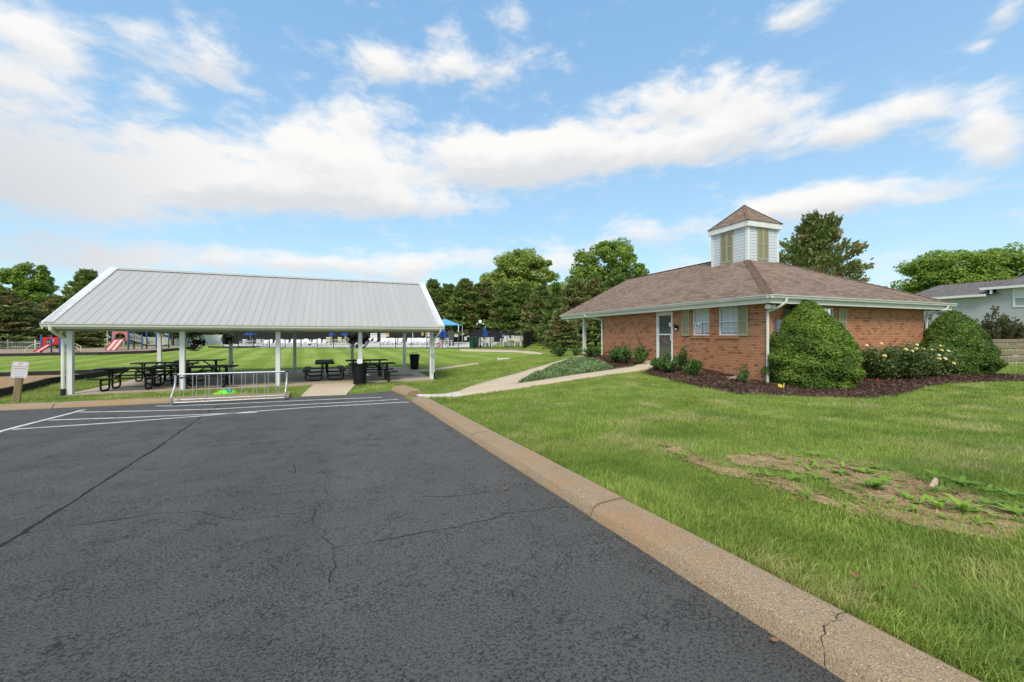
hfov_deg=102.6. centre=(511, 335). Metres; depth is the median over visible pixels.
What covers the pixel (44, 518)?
asphalt crack
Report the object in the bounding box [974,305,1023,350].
crape myrtle
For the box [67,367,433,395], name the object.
pavilion slab
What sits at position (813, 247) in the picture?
pine tree
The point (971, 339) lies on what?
cone shrub
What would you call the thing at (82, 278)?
conifer tree
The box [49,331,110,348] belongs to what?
conifer tree
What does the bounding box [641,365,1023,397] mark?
mulch bed
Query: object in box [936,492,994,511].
weed
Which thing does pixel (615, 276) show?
broadleaf tree
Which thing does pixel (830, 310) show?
window
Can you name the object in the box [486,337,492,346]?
resin chair
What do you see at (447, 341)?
resin chair
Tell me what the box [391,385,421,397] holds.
kerb
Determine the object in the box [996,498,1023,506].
weed
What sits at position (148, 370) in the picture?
picnic table
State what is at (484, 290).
conifer tree
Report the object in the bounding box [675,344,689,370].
laurel shrub
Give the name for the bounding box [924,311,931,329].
downspout
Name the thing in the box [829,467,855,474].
weed
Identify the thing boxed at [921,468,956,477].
weed
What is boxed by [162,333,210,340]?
conifer tree
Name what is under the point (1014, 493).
weed
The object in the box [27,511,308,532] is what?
asphalt crack
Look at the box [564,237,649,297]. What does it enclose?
broadleaf tree
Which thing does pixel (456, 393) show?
sidewalk
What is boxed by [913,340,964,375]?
rose bush
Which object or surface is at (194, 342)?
drum fan
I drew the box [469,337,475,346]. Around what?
wheeled bin
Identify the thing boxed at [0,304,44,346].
conifer tree
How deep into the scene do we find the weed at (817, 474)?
4.23 m
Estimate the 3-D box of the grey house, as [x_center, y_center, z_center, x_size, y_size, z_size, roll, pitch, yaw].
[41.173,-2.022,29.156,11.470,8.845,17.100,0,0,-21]
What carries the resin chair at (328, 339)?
on the pool deck
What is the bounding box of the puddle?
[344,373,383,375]
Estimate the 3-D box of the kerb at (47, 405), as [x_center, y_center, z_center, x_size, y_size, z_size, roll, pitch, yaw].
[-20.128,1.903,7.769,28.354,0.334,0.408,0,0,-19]
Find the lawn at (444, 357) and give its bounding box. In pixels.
[0,337,1023,681]
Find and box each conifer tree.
[0,289,51,347]
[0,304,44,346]
[26,295,91,344]
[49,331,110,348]
[55,268,111,339]
[103,332,162,345]
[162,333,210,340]
[425,278,449,329]
[434,278,492,339]
[442,283,454,308]
[460,281,505,329]
[479,280,524,333]
[509,282,533,328]
[515,285,550,343]
[532,281,564,340]
[540,308,582,348]
[548,279,600,346]
[573,272,604,346]
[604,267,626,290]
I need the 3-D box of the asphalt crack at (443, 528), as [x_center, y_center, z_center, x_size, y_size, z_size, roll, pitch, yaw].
[-0.429,1.623,3.545,2.069,0.003,0.103,0,0,-23]
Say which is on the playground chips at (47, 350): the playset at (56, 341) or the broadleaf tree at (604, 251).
the playset at (56, 341)
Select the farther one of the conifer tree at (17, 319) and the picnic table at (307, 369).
the conifer tree at (17, 319)
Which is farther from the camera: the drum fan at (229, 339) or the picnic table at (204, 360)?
the drum fan at (229, 339)
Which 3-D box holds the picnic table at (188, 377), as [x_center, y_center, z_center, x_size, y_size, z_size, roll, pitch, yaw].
[-11.421,1.520,15.388,1.860,0.760,1.680,0,0,-23]
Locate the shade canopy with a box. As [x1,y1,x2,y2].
[442,319,462,343]
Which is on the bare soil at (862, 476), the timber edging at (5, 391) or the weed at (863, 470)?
the weed at (863, 470)
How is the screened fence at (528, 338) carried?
on the lawn at (444, 357)
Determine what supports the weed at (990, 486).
on the lawn at (444, 357)
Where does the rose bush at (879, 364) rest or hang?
on the mulch bed at (754, 384)
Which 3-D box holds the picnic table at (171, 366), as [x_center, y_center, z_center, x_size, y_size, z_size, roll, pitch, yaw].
[-13.502,1.520,16.520,1.680,0.760,1.860,0,0,-12]
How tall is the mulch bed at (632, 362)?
0.306 m
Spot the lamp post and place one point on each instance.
(480, 322)
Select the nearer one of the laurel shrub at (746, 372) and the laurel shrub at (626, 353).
the laurel shrub at (746, 372)
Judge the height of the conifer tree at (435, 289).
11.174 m
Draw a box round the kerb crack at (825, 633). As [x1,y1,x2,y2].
[821,611,847,665]
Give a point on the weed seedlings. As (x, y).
(906, 495)
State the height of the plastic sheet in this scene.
0.248 m
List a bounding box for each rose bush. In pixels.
[859,342,916,378]
[878,341,937,378]
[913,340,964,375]
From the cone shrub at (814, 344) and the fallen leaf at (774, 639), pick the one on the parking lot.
the fallen leaf at (774, 639)
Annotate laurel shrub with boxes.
[549,344,567,355]
[572,346,581,355]
[582,344,599,356]
[608,343,620,362]
[615,343,633,363]
[633,343,651,363]
[650,357,660,369]
[654,349,680,371]
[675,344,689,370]
[681,358,703,375]
[736,363,749,381]
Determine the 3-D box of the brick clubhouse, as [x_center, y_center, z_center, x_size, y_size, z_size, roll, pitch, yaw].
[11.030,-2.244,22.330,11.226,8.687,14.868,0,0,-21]
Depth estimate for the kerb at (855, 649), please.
2.47 m
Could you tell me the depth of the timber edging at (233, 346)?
47.20 m
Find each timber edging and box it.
[0,346,196,355]
[0,369,100,376]
[0,370,125,396]
[208,346,259,347]
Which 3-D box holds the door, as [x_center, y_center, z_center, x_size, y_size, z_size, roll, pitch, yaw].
[7.010,0.066,18.749,0.145,2.309,1.048,0,0,-21]
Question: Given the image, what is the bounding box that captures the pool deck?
[221,342,497,347]
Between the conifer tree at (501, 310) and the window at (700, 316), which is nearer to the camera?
the window at (700, 316)
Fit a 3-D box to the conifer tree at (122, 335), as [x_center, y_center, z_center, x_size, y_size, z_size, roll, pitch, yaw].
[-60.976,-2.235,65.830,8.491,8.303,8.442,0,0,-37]
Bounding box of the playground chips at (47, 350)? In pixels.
[0,346,187,355]
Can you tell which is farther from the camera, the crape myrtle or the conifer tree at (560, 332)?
the conifer tree at (560, 332)
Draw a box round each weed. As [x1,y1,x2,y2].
[757,469,779,476]
[783,472,804,478]
[804,450,825,454]
[805,471,827,478]
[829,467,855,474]
[834,456,856,462]
[852,475,889,487]
[853,467,874,473]
[864,462,891,469]
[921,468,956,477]
[922,495,948,508]
[930,485,950,492]
[935,473,983,484]
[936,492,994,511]
[967,496,1004,504]
[970,484,1009,491]
[984,502,1023,515]
[996,487,1023,496]
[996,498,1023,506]
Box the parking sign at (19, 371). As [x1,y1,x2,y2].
[10,362,28,402]
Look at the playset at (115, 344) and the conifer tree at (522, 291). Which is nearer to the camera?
the playset at (115, 344)
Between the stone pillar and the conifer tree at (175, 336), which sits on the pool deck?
the stone pillar
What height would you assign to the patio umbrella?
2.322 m
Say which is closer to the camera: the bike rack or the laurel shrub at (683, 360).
the bike rack
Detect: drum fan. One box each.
[186,332,207,350]
[221,334,233,344]
[346,335,356,343]
[352,332,369,347]
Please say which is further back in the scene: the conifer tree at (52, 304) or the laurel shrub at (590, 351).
the conifer tree at (52, 304)
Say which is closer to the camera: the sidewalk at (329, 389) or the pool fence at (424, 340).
the sidewalk at (329, 389)
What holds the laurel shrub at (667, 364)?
on the mulch bed at (754, 384)
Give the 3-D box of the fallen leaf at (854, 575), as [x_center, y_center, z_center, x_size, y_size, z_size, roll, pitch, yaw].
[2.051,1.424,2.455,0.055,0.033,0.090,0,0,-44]
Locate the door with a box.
[656,311,672,361]
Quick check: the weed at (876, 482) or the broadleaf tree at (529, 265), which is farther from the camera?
the broadleaf tree at (529, 265)
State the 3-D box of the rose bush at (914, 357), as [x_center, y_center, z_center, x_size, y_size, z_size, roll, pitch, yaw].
[14.472,0.891,15.043,1.761,1.433,1.658,0,0,0]
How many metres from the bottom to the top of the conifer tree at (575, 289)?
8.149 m
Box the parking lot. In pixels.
[0,391,843,681]
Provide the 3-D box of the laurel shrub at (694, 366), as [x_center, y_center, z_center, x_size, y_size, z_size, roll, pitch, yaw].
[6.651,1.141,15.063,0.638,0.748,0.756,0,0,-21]
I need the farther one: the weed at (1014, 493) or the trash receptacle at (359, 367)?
the trash receptacle at (359, 367)
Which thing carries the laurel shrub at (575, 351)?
on the lawn at (444, 357)
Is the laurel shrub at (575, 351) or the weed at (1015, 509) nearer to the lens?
the weed at (1015, 509)
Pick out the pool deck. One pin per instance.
(377, 345)
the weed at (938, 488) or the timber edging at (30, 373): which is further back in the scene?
the timber edging at (30, 373)
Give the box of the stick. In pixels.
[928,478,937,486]
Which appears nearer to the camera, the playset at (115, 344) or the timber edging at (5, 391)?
the timber edging at (5, 391)
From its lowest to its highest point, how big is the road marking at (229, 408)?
0.020 m
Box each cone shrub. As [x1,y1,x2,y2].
[758,300,866,388]
[920,309,1009,374]
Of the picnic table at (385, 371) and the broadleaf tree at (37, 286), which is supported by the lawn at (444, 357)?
the broadleaf tree at (37, 286)
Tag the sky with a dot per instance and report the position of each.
(413, 141)
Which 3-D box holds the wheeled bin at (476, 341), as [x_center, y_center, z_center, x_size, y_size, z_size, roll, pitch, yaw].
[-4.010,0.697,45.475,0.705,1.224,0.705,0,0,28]
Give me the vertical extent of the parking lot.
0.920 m
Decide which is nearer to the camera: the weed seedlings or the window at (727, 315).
the weed seedlings
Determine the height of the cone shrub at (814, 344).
3.015 m
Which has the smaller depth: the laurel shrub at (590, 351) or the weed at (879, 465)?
the weed at (879, 465)
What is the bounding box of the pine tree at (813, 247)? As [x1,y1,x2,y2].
[779,209,887,286]
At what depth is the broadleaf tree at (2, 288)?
73.72 m
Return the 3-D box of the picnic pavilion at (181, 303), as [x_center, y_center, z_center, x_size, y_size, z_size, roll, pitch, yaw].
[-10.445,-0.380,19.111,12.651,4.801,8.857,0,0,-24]
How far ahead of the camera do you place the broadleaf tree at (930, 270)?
55.47 m
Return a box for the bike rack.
[170,370,289,404]
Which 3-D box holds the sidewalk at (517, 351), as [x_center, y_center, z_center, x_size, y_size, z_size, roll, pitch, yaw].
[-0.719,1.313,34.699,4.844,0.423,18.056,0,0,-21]
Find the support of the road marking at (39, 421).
on the parking lot
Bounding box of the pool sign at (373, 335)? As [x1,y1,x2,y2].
[370,333,376,338]
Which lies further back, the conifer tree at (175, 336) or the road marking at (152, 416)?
the conifer tree at (175, 336)
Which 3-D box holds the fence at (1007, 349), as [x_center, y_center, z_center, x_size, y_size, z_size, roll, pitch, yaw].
[28.231,0.884,23.466,0.905,1.353,0.961,0,0,30]
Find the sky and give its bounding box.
[0,0,1023,336]
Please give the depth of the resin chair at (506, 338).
47.86 m
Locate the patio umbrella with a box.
[439,327,446,346]
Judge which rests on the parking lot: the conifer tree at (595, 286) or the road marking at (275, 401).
the road marking at (275, 401)
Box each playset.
[24,335,80,352]
[104,331,168,350]
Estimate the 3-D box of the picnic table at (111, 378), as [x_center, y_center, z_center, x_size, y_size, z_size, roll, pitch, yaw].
[-13.630,1.520,14.726,1.860,0.760,1.680,0,0,-25]
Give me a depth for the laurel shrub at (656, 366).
16.24 m
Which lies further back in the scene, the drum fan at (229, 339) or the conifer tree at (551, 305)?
the conifer tree at (551, 305)
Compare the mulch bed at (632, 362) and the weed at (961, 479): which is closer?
the weed at (961, 479)
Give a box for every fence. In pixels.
[0,339,169,348]
[174,334,222,344]
[223,332,523,348]
[224,329,522,343]
[524,331,533,347]
[992,339,1023,364]
[1003,342,1015,361]
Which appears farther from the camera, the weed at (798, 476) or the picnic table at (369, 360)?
the picnic table at (369, 360)
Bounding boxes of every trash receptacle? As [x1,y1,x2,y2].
[351,359,367,383]
[409,352,419,368]
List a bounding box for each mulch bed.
[580,354,638,367]
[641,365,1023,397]
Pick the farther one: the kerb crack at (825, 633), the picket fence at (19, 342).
the picket fence at (19, 342)
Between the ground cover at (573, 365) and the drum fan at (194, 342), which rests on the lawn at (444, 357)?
the ground cover at (573, 365)
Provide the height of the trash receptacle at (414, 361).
0.957 m
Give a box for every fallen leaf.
[770,637,778,641]
[848,570,863,576]
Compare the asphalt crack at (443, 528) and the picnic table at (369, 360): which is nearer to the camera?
the asphalt crack at (443, 528)
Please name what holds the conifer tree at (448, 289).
on the lawn at (444, 357)
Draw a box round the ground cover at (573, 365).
[518,356,613,382]
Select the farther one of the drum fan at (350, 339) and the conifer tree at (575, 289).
the conifer tree at (575, 289)
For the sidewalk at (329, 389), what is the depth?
14.24 m
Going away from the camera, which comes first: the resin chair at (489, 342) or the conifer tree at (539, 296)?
the resin chair at (489, 342)
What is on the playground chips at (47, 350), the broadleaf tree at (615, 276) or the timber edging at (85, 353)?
the timber edging at (85, 353)
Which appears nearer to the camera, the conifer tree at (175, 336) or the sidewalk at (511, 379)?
the sidewalk at (511, 379)
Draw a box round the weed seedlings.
[661,443,1023,524]
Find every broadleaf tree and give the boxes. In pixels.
[0,261,59,308]
[0,284,10,290]
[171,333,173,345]
[479,247,560,301]
[547,281,573,306]
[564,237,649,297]
[890,242,1023,293]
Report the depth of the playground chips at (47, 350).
47.29 m
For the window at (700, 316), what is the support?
in the brick clubhouse
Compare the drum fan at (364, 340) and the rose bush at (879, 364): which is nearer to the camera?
the rose bush at (879, 364)
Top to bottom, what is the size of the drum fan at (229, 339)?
0.541 m
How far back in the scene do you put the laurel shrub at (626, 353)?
18.50 m
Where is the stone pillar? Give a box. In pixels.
[448,331,453,345]
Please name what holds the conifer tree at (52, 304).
on the lawn at (444, 357)
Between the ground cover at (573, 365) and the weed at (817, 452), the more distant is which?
the ground cover at (573, 365)
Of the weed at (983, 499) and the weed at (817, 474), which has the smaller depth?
the weed at (983, 499)
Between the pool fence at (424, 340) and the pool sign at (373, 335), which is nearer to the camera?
the pool fence at (424, 340)
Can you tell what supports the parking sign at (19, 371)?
on the lawn at (444, 357)
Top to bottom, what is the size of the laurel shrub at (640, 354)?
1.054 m
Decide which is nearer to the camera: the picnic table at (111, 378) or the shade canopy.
the picnic table at (111, 378)
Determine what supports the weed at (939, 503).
on the bare soil at (862, 476)
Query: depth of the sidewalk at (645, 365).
15.30 m
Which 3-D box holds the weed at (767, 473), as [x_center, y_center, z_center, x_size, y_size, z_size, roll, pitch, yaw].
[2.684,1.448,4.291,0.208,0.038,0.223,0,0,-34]
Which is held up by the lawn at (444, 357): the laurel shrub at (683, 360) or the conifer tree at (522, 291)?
the conifer tree at (522, 291)
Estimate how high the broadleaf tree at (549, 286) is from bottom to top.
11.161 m
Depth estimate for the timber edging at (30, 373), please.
19.59 m
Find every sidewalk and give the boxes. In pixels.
[300,383,355,396]
[414,391,461,397]
[415,363,477,371]
[459,349,543,353]
[459,383,517,395]
[464,355,586,388]
[505,360,660,389]
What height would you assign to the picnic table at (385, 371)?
0.760 m
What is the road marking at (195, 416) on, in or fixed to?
on the parking lot
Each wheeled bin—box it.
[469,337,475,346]
[475,337,478,346]
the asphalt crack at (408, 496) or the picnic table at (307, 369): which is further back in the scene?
the picnic table at (307, 369)
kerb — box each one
[0,392,290,410]
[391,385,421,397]
[411,396,981,681]
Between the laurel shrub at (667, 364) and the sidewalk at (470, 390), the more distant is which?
the laurel shrub at (667, 364)
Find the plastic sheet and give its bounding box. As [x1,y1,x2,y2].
[213,388,235,394]
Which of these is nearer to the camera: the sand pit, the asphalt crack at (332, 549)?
the asphalt crack at (332, 549)
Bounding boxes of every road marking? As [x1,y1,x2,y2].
[0,409,86,431]
[12,402,402,429]
[47,412,255,420]
[96,399,397,411]
[179,397,377,405]
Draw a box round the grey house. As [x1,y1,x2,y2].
[916,276,1023,355]
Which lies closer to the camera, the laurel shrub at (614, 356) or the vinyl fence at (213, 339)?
the laurel shrub at (614, 356)
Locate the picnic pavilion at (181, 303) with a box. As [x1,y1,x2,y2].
[39,267,443,395]
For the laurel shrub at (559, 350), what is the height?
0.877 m
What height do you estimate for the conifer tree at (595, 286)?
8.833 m
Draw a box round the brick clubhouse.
[559,205,957,381]
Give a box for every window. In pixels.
[693,309,708,335]
[719,306,736,334]
[822,307,833,316]
[1013,288,1023,306]
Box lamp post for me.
[476,320,483,346]
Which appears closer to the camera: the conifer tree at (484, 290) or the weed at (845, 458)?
the weed at (845, 458)
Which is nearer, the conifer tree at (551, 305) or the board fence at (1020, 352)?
the board fence at (1020, 352)
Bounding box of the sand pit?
[0,374,92,389]
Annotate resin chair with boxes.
[324,337,330,344]
[445,338,451,346]
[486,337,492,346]
[502,336,507,346]
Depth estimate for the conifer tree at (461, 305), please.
64.10 m
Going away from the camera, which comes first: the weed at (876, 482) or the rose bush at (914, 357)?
the weed at (876, 482)
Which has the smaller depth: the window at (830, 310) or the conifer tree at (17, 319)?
the window at (830, 310)
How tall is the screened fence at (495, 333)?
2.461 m
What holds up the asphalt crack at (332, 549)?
on the parking lot
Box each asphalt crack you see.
[0,405,219,546]
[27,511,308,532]
[312,509,335,582]
[323,489,475,502]
[332,506,568,547]
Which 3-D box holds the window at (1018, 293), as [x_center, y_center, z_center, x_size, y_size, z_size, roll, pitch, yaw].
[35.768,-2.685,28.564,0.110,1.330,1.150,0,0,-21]
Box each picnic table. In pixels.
[86,366,172,391]
[127,361,190,381]
[145,362,211,384]
[168,365,238,387]
[175,359,225,374]
[302,359,345,380]
[345,359,388,375]
[348,362,397,381]

